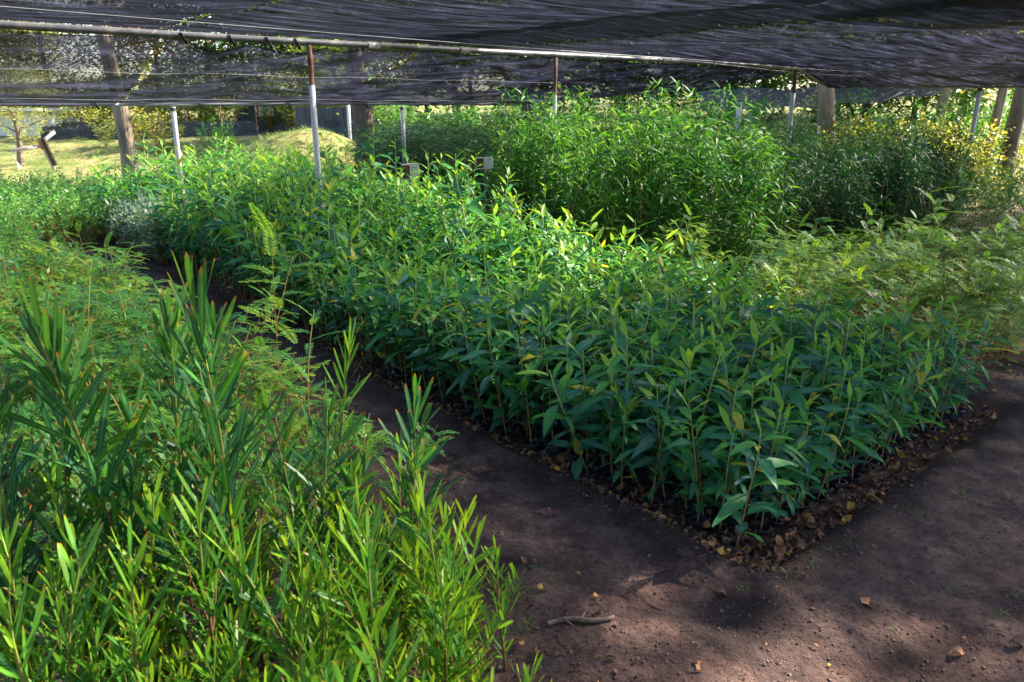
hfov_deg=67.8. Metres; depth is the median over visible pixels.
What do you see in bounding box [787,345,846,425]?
seedling
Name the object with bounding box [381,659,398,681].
strap leaved sapling
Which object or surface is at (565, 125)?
willowy sapling
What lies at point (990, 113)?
leafy bush
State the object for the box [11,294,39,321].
bush
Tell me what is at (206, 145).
leafy bush
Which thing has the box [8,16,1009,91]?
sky
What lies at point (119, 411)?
feathery seedling
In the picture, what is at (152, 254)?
silver shrub
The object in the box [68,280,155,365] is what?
feathery seedling
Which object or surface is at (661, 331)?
seedling
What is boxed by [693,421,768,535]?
seedling
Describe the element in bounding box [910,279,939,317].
feathery seedling
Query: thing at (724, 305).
seedling
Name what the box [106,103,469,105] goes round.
edge rail
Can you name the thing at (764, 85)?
leafy tree
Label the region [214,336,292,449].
feathery seedling
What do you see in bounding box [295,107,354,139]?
sheet screen
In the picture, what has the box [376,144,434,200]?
wispy shrub
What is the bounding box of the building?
[0,108,82,135]
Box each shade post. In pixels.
[170,107,184,197]
[306,45,323,227]
[346,105,351,138]
[400,106,405,182]
[552,58,557,158]
[735,99,742,140]
[746,110,752,132]
[786,70,797,143]
[962,87,982,188]
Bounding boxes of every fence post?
[144,72,151,123]
[219,106,222,132]
[254,105,258,135]
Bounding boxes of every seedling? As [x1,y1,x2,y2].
[0,169,17,189]
[0,181,31,232]
[0,183,37,224]
[0,184,18,210]
[0,186,36,246]
[0,197,11,229]
[0,199,25,249]
[0,212,40,269]
[0,217,33,274]
[0,222,9,262]
[0,233,9,275]
[0,286,9,362]
[0,299,69,389]
[0,332,116,405]
[0,333,91,417]
[0,335,33,401]
[0,335,36,412]
[0,339,16,397]
[0,360,41,426]
[0,396,25,441]
[0,403,30,475]
[0,412,42,482]
[1,177,31,203]
[1,191,20,222]
[2,210,43,273]
[3,205,35,248]
[4,420,61,486]
[5,190,30,234]
[5,399,59,468]
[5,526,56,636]
[7,170,34,191]
[7,181,36,206]
[11,357,82,422]
[11,369,54,437]
[11,402,85,463]
[12,179,54,233]
[13,169,36,201]
[13,194,35,243]
[13,223,43,284]
[14,311,52,387]
[17,190,64,247]
[18,251,124,408]
[18,473,56,510]
[19,169,49,207]
[19,188,44,238]
[19,474,113,540]
[20,193,53,239]
[20,229,62,287]
[20,426,79,495]
[20,510,57,555]
[21,172,43,190]
[24,298,126,442]
[24,338,92,390]
[25,194,54,238]
[26,491,51,541]
[27,180,58,229]
[27,516,99,583]
[28,174,56,207]
[34,170,47,188]
[36,194,76,248]
[37,167,68,207]
[39,182,80,241]
[40,171,78,203]
[41,295,86,330]
[46,178,70,231]
[49,280,129,344]
[50,473,90,525]
[51,178,87,215]
[51,295,84,341]
[52,182,79,237]
[55,166,80,188]
[57,279,141,372]
[57,414,97,449]
[58,191,83,231]
[59,169,88,201]
[59,187,105,244]
[62,178,96,229]
[62,180,87,220]
[64,328,130,447]
[67,191,102,249]
[67,322,111,389]
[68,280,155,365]
[69,350,144,452]
[71,308,110,344]
[71,347,114,415]
[71,404,124,473]
[72,167,97,195]
[73,367,151,416]
[76,191,104,226]
[78,187,107,235]
[79,457,166,545]
[80,382,167,486]
[81,187,117,238]
[83,336,169,440]
[85,191,116,240]
[93,346,161,396]
[95,321,129,350]
[96,194,129,246]
[99,368,136,429]
[100,345,139,386]
[102,331,145,375]
[107,308,195,399]
[108,294,171,352]
[110,306,145,349]
[111,360,169,437]
[112,410,142,450]
[114,324,143,367]
[114,455,186,587]
[117,376,239,488]
[119,288,208,353]
[119,356,149,401]
[127,363,178,397]
[135,408,198,492]
[136,372,172,437]
[137,420,173,469]
[147,325,235,387]
[147,337,208,385]
[153,385,229,491]
[154,315,217,369]
[162,349,205,437]
[166,340,205,388]
[189,326,279,416]
[191,397,236,460]
[204,310,260,410]
[206,347,259,422]
[212,138,240,186]
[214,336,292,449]
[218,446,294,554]
[221,427,278,508]
[225,405,266,475]
[235,349,293,433]
[236,275,299,398]
[237,362,333,511]
[242,299,346,474]
[244,361,278,403]
[246,347,319,442]
[246,380,269,414]
[247,431,330,538]
[250,359,332,450]
[259,439,300,504]
[274,394,322,452]
[292,441,334,503]
[305,393,351,442]
[314,412,405,493]
[327,422,380,506]
[333,135,367,194]
[347,307,385,367]
[348,423,374,455]
[351,231,422,366]
[351,283,403,378]
[355,280,407,369]
[357,272,401,363]
[361,261,409,369]
[362,261,424,379]
[367,264,432,378]
[380,296,424,388]
[381,262,438,384]
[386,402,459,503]
[387,136,409,185]
[388,285,441,395]
[397,277,460,387]
[401,265,447,367]
[405,303,449,404]
[407,319,449,392]
[410,288,445,377]
[411,259,474,381]
[412,308,457,393]
[414,302,456,394]
[418,308,476,415]
[430,300,480,408]
[430,304,472,398]
[431,318,478,407]
[432,272,503,402]
[433,316,498,389]
[440,317,503,428]
[442,311,501,418]
[447,269,482,378]
[447,286,499,389]
[452,231,520,381]
[458,298,526,421]
[459,317,532,441]
[462,280,496,321]
[463,269,511,325]
[463,295,513,412]
[464,279,548,426]
[467,293,505,398]
[467,325,509,400]
[474,326,524,430]
[477,273,529,327]
[483,328,558,451]
[485,282,542,400]
[487,284,553,405]
[491,286,511,320]
[495,278,543,417]
[497,286,551,361]
[499,319,519,404]
[500,311,560,433]
[501,347,541,432]
[502,272,557,371]
[503,279,556,417]
[503,304,565,426]
[506,363,546,440]
[510,305,580,444]
[512,312,595,455]
[514,274,556,402]
[515,360,612,481]
[519,273,569,319]
[520,293,578,397]
[525,291,595,405]
[526,298,577,412]
[530,320,608,460]
[532,269,584,391]
[534,331,569,412]
[537,326,577,427]
[539,217,572,287]
[542,274,599,360]
[542,292,594,416]
[542,305,611,439]
[543,278,594,364]
[548,299,615,385]
[553,208,582,287]
[554,283,600,384]
[554,289,601,406]
[554,342,624,465]
[558,341,645,484]
[559,343,604,432]
[564,357,641,471]
[565,309,608,423]
[566,384,607,464]
[570,291,601,324]
[570,352,610,452]
[571,304,604,334]
[571,317,631,412]
[573,282,607,384]
[573,310,630,434]
[577,297,649,435]
[578,288,627,349]
[581,316,682,475]
[582,299,613,366]
[586,372,639,468]
[587,342,609,420]
[589,393,643,495]
[590,381,646,485]
[591,293,622,343]
[593,307,644,377]
[594,317,655,442]
[595,280,634,350]
[597,275,642,326]
[597,334,649,455]
[602,297,654,388]
[606,244,631,273]
[607,349,678,467]
[611,349,678,476]
[613,377,690,509]
[614,372,686,507]
[615,310,650,356]
[619,292,676,433]
[620,336,672,452]
[622,343,643,377]
[626,288,662,357]
[628,314,661,362]
[629,279,673,332]
[629,384,675,489]
[630,353,719,488]
[630,362,689,479]
[631,314,692,411]
[632,289,669,344]
[632,330,673,456]
[634,237,670,266]
[635,283,687,372]
[638,280,722,398]
[641,314,680,424]
[642,259,679,318]
[643,347,686,438]
[645,221,689,258]
[645,283,696,332]
[645,308,687,376]
[646,347,681,444]
[647,318,663,375]
[648,292,729,434]
[649,290,688,377]
[652,343,725,482]
[653,327,718,452]
[653,330,709,462]
[654,203,700,292]
[656,330,683,427]
[656,349,700,454]
[656,422,712,516]
[659,305,717,389]
[659,340,733,497]
[663,388,742,530]
[665,241,691,279]
[669,222,722,282]
[669,420,737,522]
[669,428,727,507]
[671,346,734,467]
[672,320,750,427]
[676,229,715,267]
[676,323,706,355]
[681,321,742,436]
[686,298,710,365]
[687,244,720,277]
[687,372,739,436]
[688,311,749,422]
[689,288,728,387]
[690,283,750,356]
[690,293,740,338]
[690,324,760,451]
[693,342,784,496]
[693,376,762,518]
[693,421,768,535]
[694,295,745,358]
[694,307,730,354]
[697,404,758,526]
[700,333,759,424]
[702,342,758,465]
[702,373,801,508]
[703,250,733,280]
[703,402,753,501]
[705,255,730,283]
[709,373,771,482]
[710,388,748,477]
[712,316,781,455]
[712,409,798,555]
[714,319,800,444]
[715,277,770,355]
[715,327,758,438]
[716,363,788,473]
[719,284,773,354]
[720,404,811,536]
[721,302,751,335]
[723,378,758,439]
[724,319,775,426]
[728,342,802,457]
[729,322,776,398]
[730,258,755,292]
[731,363,804,498]
[733,320,770,427]
[735,266,767,292]
[737,239,789,294]
[739,337,794,420]
[739,382,814,515]
[740,272,763,304]
[740,283,786,366]
[740,387,778,452]
[743,299,813,350]
[743,404,820,521]
[744,280,790,361]
[748,337,828,478]
[750,250,777,295]
[752,263,795,307]
[753,265,791,305]
[758,256,788,301]
[759,333,796,406]
[760,352,816,460]
[760,439,818,526]
[761,267,787,308]
[763,244,807,308]
[764,313,823,380]
[765,335,798,379]
[765,337,796,393]
[767,321,807,443]
[768,250,824,307]
[768,265,816,315]
[769,330,832,444]
[769,352,796,469]
[771,245,811,283]
[774,314,840,384]
[775,277,798,311]
[776,341,830,425]
[777,410,825,490]
[779,288,802,313]
[780,261,815,298]
[780,405,836,516]
[781,282,844,347]
[781,368,825,406]
[781,373,825,480]
[783,313,805,355]
[784,237,831,293]
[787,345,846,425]
[787,394,833,487]
[788,310,838,427]
[790,291,805,318]
[790,330,852,456]
[791,285,836,355]
[791,290,855,387]
[791,408,843,511]
[793,309,826,387]
[794,226,842,297]
[795,256,812,290]
[797,337,867,451]
[798,275,815,298]
[800,332,854,450]
[802,259,853,295]
[804,266,850,321]
[804,356,881,476]
[807,247,838,292]
[807,383,870,483]
[807,401,859,494]
[808,255,872,320]
[809,308,882,440]
[809,380,870,503]
[810,274,843,304]
[810,275,858,321]
[810,287,833,312]
[813,247,868,316]
[813,371,840,445]
[814,328,858,394]
[818,354,895,460]
[819,260,856,320]
[821,385,890,489]
[825,292,848,326]
[825,379,888,470]
[827,343,894,485]
[832,352,887,430]
[833,231,878,294]
[833,253,874,292]
[834,310,883,410]
[836,229,890,314]
[841,265,877,332]
[841,302,861,331]
[841,322,902,448]
[842,324,901,419]
[847,316,908,430]
[847,351,891,441]
[849,258,912,314]
[849,311,899,361]
[849,348,900,448]
[853,295,932,419]
[854,274,878,312]
[854,298,872,332]
[855,273,896,312]
[855,371,904,458]
[855,377,913,472]
[856,254,882,296]
[857,275,904,320]
[860,351,945,468]
[864,306,935,422]
[865,239,910,313]
[866,353,924,464]
[867,273,902,302]
[867,331,937,441]
[867,336,896,423]
[870,281,909,332]
[875,238,938,307]
[875,296,904,331]
[876,341,945,450]
[877,337,941,456]
[881,282,914,326]
[881,295,898,335]
[882,330,906,382]
[886,345,936,426]
[887,320,940,386]
[888,339,949,440]
[890,271,939,319]
[900,248,952,317]
[900,295,926,326]
[902,281,938,327]
[902,305,957,406]
[903,346,957,440]
[906,279,933,319]
[906,293,965,405]
[907,272,947,321]
[909,272,933,314]
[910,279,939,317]
[911,301,979,421]
[914,306,951,352]
[914,346,981,435]
[917,231,969,326]
[918,261,955,336]
[918,266,977,318]
[918,324,966,417]
[922,322,979,410]
[924,330,979,430]
[925,318,986,425]
[930,262,961,301]
[932,303,964,345]
[934,283,963,326]
[934,300,985,360]
[935,294,961,335]
[941,239,993,329]
[944,282,985,341]
[944,310,1019,415]
[945,325,1001,421]
[946,286,986,332]
[947,255,1001,308]
[949,299,986,347]
[951,271,993,325]
[956,267,1017,345]
[963,275,1023,362]
[963,305,991,356]
[964,299,1005,360]
[965,297,992,347]
[970,233,1023,345]
[970,271,1015,339]
[973,295,1023,366]
[980,275,1022,336]
[981,254,1023,337]
[982,259,1023,317]
[987,289,1023,362]
[987,324,1018,369]
[988,300,1022,355]
[989,300,1010,344]
[994,263,1023,352]
[997,289,1023,355]
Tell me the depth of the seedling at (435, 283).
4.96 m
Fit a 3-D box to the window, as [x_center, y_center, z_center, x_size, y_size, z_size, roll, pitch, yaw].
[-8.126,-7.612,25.154,0.500,0.350,0.040,0,17,0]
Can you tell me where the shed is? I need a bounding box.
[236,105,293,132]
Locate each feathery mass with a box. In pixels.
[0,231,195,356]
[489,184,1023,312]
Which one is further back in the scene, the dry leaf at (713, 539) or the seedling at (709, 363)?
the seedling at (709, 363)
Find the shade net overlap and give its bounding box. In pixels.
[444,0,958,42]
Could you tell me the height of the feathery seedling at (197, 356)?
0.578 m
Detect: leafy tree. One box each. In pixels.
[158,0,476,180]
[163,0,332,109]
[213,34,368,106]
[369,43,458,121]
[399,44,513,124]
[446,45,641,123]
[488,48,671,123]
[565,62,684,113]
[567,51,768,130]
[601,49,799,130]
[745,31,1005,132]
[745,35,901,129]
[776,75,881,116]
[849,90,957,125]
[893,85,1013,128]
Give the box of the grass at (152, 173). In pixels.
[0,125,544,681]
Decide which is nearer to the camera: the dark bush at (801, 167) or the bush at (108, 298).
the bush at (108, 298)
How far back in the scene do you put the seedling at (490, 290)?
4.70 m
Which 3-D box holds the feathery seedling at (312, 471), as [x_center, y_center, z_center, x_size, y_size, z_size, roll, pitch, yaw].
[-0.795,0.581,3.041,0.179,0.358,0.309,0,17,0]
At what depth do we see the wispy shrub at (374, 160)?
11.95 m
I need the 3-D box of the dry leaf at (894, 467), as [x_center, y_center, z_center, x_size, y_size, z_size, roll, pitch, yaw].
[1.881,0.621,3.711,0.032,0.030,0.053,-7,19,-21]
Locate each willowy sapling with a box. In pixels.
[430,147,455,200]
[454,146,482,201]
[476,111,513,213]
[478,131,499,227]
[480,107,526,230]
[489,86,533,222]
[490,159,526,238]
[495,115,537,227]
[498,88,542,239]
[500,140,540,237]
[507,105,552,227]
[508,86,543,224]
[521,111,563,226]
[522,107,581,210]
[523,110,557,208]
[526,83,580,233]
[526,97,577,230]
[526,107,579,234]
[529,92,577,217]
[529,117,569,209]
[531,115,594,233]
[534,113,577,220]
[536,110,590,204]
[542,124,609,256]
[547,89,588,193]
[555,112,605,240]
[557,94,598,221]
[559,86,584,157]
[562,85,598,216]
[565,120,620,244]
[566,104,594,208]
[567,91,616,232]
[571,100,602,215]
[575,134,602,216]
[586,109,640,269]
[588,104,633,242]
[589,100,640,244]
[591,116,643,262]
[592,129,642,259]
[596,104,639,193]
[597,108,630,225]
[601,105,646,223]
[601,105,659,225]
[605,107,663,263]
[609,92,651,254]
[615,97,651,194]
[617,120,661,241]
[618,97,669,271]
[622,95,668,199]
[627,81,679,261]
[631,115,684,261]
[634,100,671,196]
[637,113,689,224]
[638,78,692,226]
[642,76,697,244]
[642,97,682,242]
[644,96,694,243]
[655,110,705,255]
[657,103,690,205]
[657,107,701,217]
[659,84,709,258]
[665,105,693,212]
[666,116,703,233]
[668,110,734,274]
[674,115,709,228]
[676,99,701,187]
[678,111,728,211]
[681,114,727,209]
[682,93,738,260]
[684,80,740,250]
[685,138,737,262]
[686,100,738,254]
[687,124,752,271]
[691,97,718,193]
[702,113,755,255]
[703,118,750,199]
[709,109,739,154]
[717,122,772,263]
[722,98,777,232]
[724,123,783,275]
[726,120,762,159]
[730,118,742,163]
[731,102,784,275]
[732,125,773,187]
[737,118,760,162]
[742,103,785,237]
[747,134,803,266]
[752,143,795,252]
[753,121,785,217]
[757,144,790,213]
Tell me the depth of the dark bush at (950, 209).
8.13 m
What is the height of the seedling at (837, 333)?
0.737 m
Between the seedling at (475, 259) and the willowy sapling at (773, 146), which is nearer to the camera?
the seedling at (475, 259)
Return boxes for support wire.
[0,6,852,75]
[0,21,860,71]
[0,98,542,101]
[39,69,594,83]
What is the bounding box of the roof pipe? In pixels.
[0,20,797,69]
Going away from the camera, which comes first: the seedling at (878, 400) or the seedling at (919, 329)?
the seedling at (878, 400)
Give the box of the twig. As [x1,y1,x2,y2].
[547,610,614,626]
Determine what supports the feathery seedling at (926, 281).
on the ground at (670, 560)
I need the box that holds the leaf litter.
[2,253,1023,677]
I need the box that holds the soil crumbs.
[243,305,1023,681]
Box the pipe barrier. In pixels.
[10,131,56,169]
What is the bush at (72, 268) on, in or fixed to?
on the ground at (670, 560)
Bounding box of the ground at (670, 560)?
[0,92,1023,681]
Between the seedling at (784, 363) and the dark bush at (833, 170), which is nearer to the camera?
the seedling at (784, 363)
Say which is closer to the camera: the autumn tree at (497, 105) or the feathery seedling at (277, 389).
the feathery seedling at (277, 389)
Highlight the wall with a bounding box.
[40,121,256,139]
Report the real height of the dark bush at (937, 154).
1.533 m
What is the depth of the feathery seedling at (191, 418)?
3.38 m
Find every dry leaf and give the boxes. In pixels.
[480,624,491,631]
[519,638,524,645]
[520,556,526,562]
[529,558,539,562]
[556,451,562,463]
[559,455,564,464]
[563,460,569,470]
[578,478,591,484]
[591,485,604,494]
[617,482,624,489]
[630,490,636,497]
[641,488,647,497]
[654,514,669,520]
[700,520,710,527]
[700,542,710,547]
[703,537,716,542]
[707,541,715,550]
[716,547,727,554]
[717,586,725,595]
[723,537,738,544]
[728,557,741,565]
[738,545,749,552]
[746,561,754,567]
[751,544,760,553]
[755,549,767,554]
[755,567,766,572]
[759,564,769,569]
[774,543,779,552]
[774,549,786,556]
[775,535,783,548]
[781,517,794,522]
[786,530,796,540]
[790,539,804,546]
[792,520,804,526]
[792,542,810,552]
[794,543,806,549]
[796,527,806,535]
[801,514,813,520]
[803,519,818,525]
[806,521,817,527]
[809,500,814,509]
[813,529,826,535]
[834,502,842,509]
[840,515,852,524]
[847,501,854,508]
[852,504,866,512]
[859,597,872,608]
[866,492,882,503]
[883,462,893,466]
[891,466,904,471]
[896,448,902,455]
[902,442,912,447]
[908,460,913,469]
[930,453,939,458]
[939,447,951,456]
[949,645,965,654]
[962,634,969,642]
[1008,635,1023,646]
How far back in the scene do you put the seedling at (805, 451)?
3.44 m
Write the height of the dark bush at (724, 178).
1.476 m
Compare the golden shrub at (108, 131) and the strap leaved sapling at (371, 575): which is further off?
the golden shrub at (108, 131)
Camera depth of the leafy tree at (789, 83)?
25.37 m
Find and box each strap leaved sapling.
[0,270,193,679]
[0,378,86,681]
[0,491,88,681]
[0,528,62,680]
[0,576,79,681]
[0,607,34,681]
[1,300,152,664]
[2,453,136,681]
[2,597,56,681]
[3,642,20,679]
[8,515,125,681]
[27,646,43,681]
[29,656,73,681]
[40,563,114,681]
[46,482,95,613]
[51,465,146,667]
[51,483,123,657]
[62,568,108,674]
[65,582,156,681]
[74,604,110,674]
[83,643,123,681]
[84,613,140,675]
[87,516,180,681]
[91,556,171,681]
[101,584,167,681]
[103,576,166,680]
[105,465,197,673]
[121,500,167,608]
[123,281,230,608]
[128,620,198,679]
[135,250,284,671]
[135,656,179,681]
[135,666,221,681]
[139,614,192,681]
[140,468,252,681]
[142,562,231,681]
[146,598,202,680]
[148,296,286,678]
[154,565,196,657]
[157,643,201,681]
[168,658,196,681]
[171,494,268,668]
[172,515,282,681]
[172,623,258,681]
[185,455,277,681]
[186,530,220,623]
[193,634,218,664]
[194,637,231,681]
[201,507,357,681]
[204,603,261,681]
[217,380,324,610]
[218,537,274,669]
[227,382,266,549]
[245,537,268,650]
[246,529,278,645]
[247,573,271,663]
[247,666,294,681]
[249,435,295,602]
[263,590,315,681]
[264,539,349,681]
[265,516,324,654]
[267,439,318,553]
[268,474,378,676]
[273,582,422,681]
[277,377,384,634]
[280,491,374,672]
[282,561,332,658]
[287,556,356,681]
[287,632,354,681]
[290,485,365,628]
[291,533,329,603]
[292,572,339,659]
[293,489,368,621]
[293,555,358,681]
[294,660,320,680]
[295,573,369,680]
[299,500,418,681]
[299,641,358,681]
[302,417,320,481]
[302,500,328,564]
[307,316,373,554]
[317,457,386,588]
[319,488,358,598]
[321,451,366,543]
[325,488,378,615]
[331,643,368,681]
[334,599,370,681]
[336,565,380,680]
[339,446,365,531]
[345,374,469,638]
[345,523,418,681]
[348,509,410,671]
[365,500,400,588]
[371,624,417,681]
[374,439,476,679]
[375,625,415,681]
[376,593,410,680]
[379,432,416,559]
[379,531,417,658]
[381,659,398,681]
[386,526,427,621]
[389,563,417,661]
[390,534,468,681]
[395,538,444,654]
[402,558,483,681]
[404,627,443,681]
[405,511,519,681]
[407,520,428,646]
[408,472,499,681]
[410,494,481,677]
[413,511,447,573]
[414,670,433,681]
[414,672,460,681]
[422,549,455,675]
[437,495,496,658]
[450,598,487,681]
[452,643,497,681]
[453,596,484,681]
[462,593,483,654]
[468,613,500,681]
[482,534,525,670]
[490,650,551,681]
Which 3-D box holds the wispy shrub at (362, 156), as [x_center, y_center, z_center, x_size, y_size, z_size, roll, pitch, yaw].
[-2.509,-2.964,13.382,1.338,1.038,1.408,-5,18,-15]
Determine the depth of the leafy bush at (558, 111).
15.75 m
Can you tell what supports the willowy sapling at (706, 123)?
on the ground at (670, 560)
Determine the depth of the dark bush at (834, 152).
9.95 m
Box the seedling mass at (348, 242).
[82,126,924,401]
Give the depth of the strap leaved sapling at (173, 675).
1.82 m
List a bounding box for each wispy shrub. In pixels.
[337,137,400,186]
[342,125,384,175]
[347,143,378,183]
[349,121,392,165]
[357,142,400,194]
[358,117,424,195]
[363,131,390,174]
[364,125,421,183]
[375,131,423,194]
[375,131,443,188]
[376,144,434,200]
[380,120,429,176]
[381,125,423,186]
[388,128,445,188]
[388,132,453,197]
[395,138,451,193]
[407,134,463,191]
[411,125,468,202]
[416,119,443,139]
[416,128,454,188]
[422,125,456,151]
[423,122,461,179]
[423,150,469,198]
[425,141,464,183]
[435,123,499,202]
[448,123,474,151]
[453,155,500,217]
[458,138,493,203]
[467,138,513,208]
[467,142,513,199]
[470,115,545,219]
[471,144,529,213]
[491,112,525,140]
[491,133,549,196]
[506,112,539,131]
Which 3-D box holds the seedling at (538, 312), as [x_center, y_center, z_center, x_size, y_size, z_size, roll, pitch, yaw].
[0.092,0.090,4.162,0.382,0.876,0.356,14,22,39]
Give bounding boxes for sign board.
[401,163,418,209]
[476,157,492,220]
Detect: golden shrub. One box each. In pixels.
[0,107,51,149]
[6,106,70,117]
[75,106,110,124]
[77,106,112,123]
[80,108,117,146]
[85,96,126,124]
[87,106,112,123]
[105,68,155,123]
[108,86,164,123]
[112,106,157,151]
[128,65,170,123]
[135,108,183,151]
[135,109,186,150]
[139,63,192,122]
[140,56,178,123]
[159,106,197,122]
[178,106,214,121]
[191,105,246,121]
[191,105,247,121]
[193,106,229,121]
[244,83,286,132]
[256,106,285,129]
[273,46,308,129]
[278,48,309,119]
[370,65,418,124]
[373,67,395,128]
[373,106,411,128]
[817,118,867,154]
[817,126,859,149]
[818,115,872,161]
[830,113,875,145]
[835,112,873,146]
[851,116,897,144]
[873,117,929,146]
[895,103,947,140]
[896,109,913,144]
[910,118,952,132]
[917,116,973,161]
[922,120,966,175]
[929,119,986,178]
[936,115,965,153]
[948,114,997,171]
[961,134,994,187]
[962,117,1016,207]
[974,124,1023,181]
[978,133,1023,213]
[986,126,1023,182]
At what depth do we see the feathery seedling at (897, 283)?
5.92 m
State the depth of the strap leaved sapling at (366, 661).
1.45 m
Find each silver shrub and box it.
[99,196,136,249]
[101,192,132,245]
[103,201,142,253]
[108,197,154,248]
[110,205,144,255]
[112,188,161,226]
[118,189,150,223]
[118,192,160,255]
[121,191,148,249]
[124,197,163,230]
[130,197,154,250]
[131,196,182,259]
[131,201,171,263]
[133,213,175,262]
[134,205,166,255]
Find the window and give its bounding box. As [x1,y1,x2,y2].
[258,106,273,115]
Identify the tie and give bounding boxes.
[180,30,188,43]
[226,33,240,50]
[262,35,278,55]
[293,36,301,49]
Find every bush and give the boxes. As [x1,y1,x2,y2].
[0,246,26,287]
[0,297,41,355]
[0,316,41,369]
[0,359,32,414]
[0,370,40,439]
[0,393,51,461]
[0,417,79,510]
[2,232,49,273]
[2,272,36,314]
[2,322,26,357]
[6,406,59,483]
[9,275,42,314]
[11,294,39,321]
[15,401,96,466]
[23,220,65,287]
[27,240,91,285]
[27,282,97,328]
[30,243,73,287]
[33,397,158,503]
[36,229,87,284]
[36,253,79,310]
[39,262,87,313]
[52,396,182,502]
[62,425,202,540]
[68,355,161,450]
[78,262,142,336]
[80,394,115,442]
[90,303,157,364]
[92,329,118,376]
[101,312,163,353]
[113,317,160,377]
[123,284,179,354]
[126,336,200,438]
[128,318,207,378]
[134,376,215,460]
[139,343,218,433]
[148,333,247,385]
[164,401,216,462]
[165,380,260,481]
[178,317,248,430]
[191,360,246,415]
[194,122,217,153]
[197,116,229,151]
[216,121,235,152]
[346,133,385,173]
[351,117,412,168]
[365,130,435,179]
[369,78,409,138]
[376,105,418,130]
[382,123,451,181]
[385,105,440,133]
[396,105,422,130]
[406,105,470,135]
[407,112,435,140]
[411,105,441,132]
[425,105,479,135]
[426,114,468,144]
[439,121,486,147]
[442,134,486,208]
[446,105,488,135]
[447,110,507,166]
[450,119,492,188]
[454,105,490,131]
[455,119,518,191]
[463,120,508,212]
[466,107,494,137]
[474,105,505,135]
[486,102,543,126]
[493,105,519,126]
[517,106,563,121]
[536,100,577,130]
[557,98,599,129]
[563,105,600,150]
[573,97,628,166]
[574,98,597,125]
[593,97,628,141]
[594,94,634,137]
[613,94,660,142]
[626,93,669,123]
[648,93,688,125]
[659,93,700,130]
[665,111,697,159]
[675,91,722,130]
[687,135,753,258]
[699,107,728,140]
[700,128,758,246]
[703,88,734,139]
[704,87,757,138]
[710,130,778,240]
[714,125,749,185]
[720,143,774,236]
[722,91,782,139]
[727,83,765,126]
[727,99,773,133]
[737,120,795,186]
[742,78,788,145]
[744,130,820,251]
[756,107,788,138]
[759,130,820,256]
[765,108,802,146]
[767,122,834,166]
[774,123,819,200]
[776,108,838,243]
[777,116,831,214]
[777,118,840,231]
[779,140,823,214]
[782,94,837,147]
[783,116,815,158]
[787,115,832,221]
[793,112,848,215]
[795,149,880,256]
[798,108,837,135]
[799,139,869,237]
[801,125,860,241]
[807,131,856,212]
[809,134,876,238]
[816,104,854,134]
[817,142,887,257]
[818,131,878,209]
[821,117,879,164]
[823,122,887,226]
[824,121,900,251]
[825,133,889,220]
[830,113,899,231]
[834,125,895,210]
[835,88,875,147]
[836,103,889,146]
[839,135,885,228]
[847,133,901,223]
[848,103,878,131]
[848,132,896,234]
[855,115,898,141]
[858,123,899,218]
[862,104,908,143]
[863,127,943,235]
[866,117,944,222]
[866,131,921,232]
[870,134,907,229]
[871,131,908,226]
[871,139,910,233]
[873,107,941,252]
[875,114,926,154]
[878,124,903,148]
[878,132,947,242]
[882,103,915,140]
[882,123,951,153]
[882,137,964,232]
[883,111,934,162]
[884,94,950,137]
[885,99,918,137]
[888,117,947,213]
[894,134,948,179]
[895,124,946,245]
[899,102,936,134]
[900,130,966,223]
[901,128,985,250]
[903,127,964,234]
[911,115,993,236]
[911,128,948,167]
[912,123,976,226]
[913,99,965,129]
[924,125,977,230]
[926,90,988,154]
[943,158,995,214]
[946,90,994,158]
[947,95,992,151]
[951,181,992,236]
[961,100,1005,168]
[964,85,1010,148]
[969,166,1023,227]
[976,103,1023,154]
[977,151,1023,218]
[980,88,1022,141]
[986,175,1023,236]
[1002,90,1023,141]
[1010,155,1023,214]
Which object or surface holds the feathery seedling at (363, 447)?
on the ground at (670, 560)
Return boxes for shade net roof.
[0,0,274,28]
[162,0,828,44]
[430,0,1023,54]
[615,32,1023,67]
[739,60,1023,87]
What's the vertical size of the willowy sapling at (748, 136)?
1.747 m
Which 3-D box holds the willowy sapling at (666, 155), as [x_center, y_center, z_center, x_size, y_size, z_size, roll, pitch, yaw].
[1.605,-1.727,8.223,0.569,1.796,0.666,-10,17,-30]
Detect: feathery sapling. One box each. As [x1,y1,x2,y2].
[6,272,69,323]
[59,221,102,292]
[238,203,335,391]
[714,176,769,260]
[777,211,810,284]
[802,158,835,242]
[830,192,892,286]
[848,163,885,255]
[854,175,891,222]
[895,166,977,279]
[919,193,968,257]
[923,179,944,224]
[924,148,973,238]
[932,179,955,249]
[937,141,1012,259]
[961,160,999,227]
[966,167,1011,256]
[978,181,1011,235]
[980,215,1023,284]
[982,153,1020,236]
[982,155,1008,228]
[983,160,1021,228]
[999,183,1023,244]
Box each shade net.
[0,30,160,106]
[118,38,419,105]
[285,51,602,105]
[431,60,712,105]
[526,66,793,103]
[695,87,976,110]
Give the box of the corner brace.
[797,67,828,87]
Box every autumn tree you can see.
[0,20,76,34]
[0,106,100,164]
[1,20,118,49]
[57,21,190,71]
[83,14,224,120]
[93,5,274,183]
[141,14,274,121]
[277,0,428,106]
[393,65,459,114]
[429,43,577,118]
[636,50,745,113]
[655,46,836,126]
[778,34,912,181]
[785,76,884,113]
[802,31,1023,146]
[876,35,1023,208]
[902,33,1008,127]
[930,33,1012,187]
[952,85,996,118]
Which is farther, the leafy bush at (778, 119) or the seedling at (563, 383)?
the leafy bush at (778, 119)
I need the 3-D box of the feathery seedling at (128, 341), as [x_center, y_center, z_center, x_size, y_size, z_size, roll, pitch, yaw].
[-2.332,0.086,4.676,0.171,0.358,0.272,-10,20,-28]
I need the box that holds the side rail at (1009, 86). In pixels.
[854,85,1023,87]

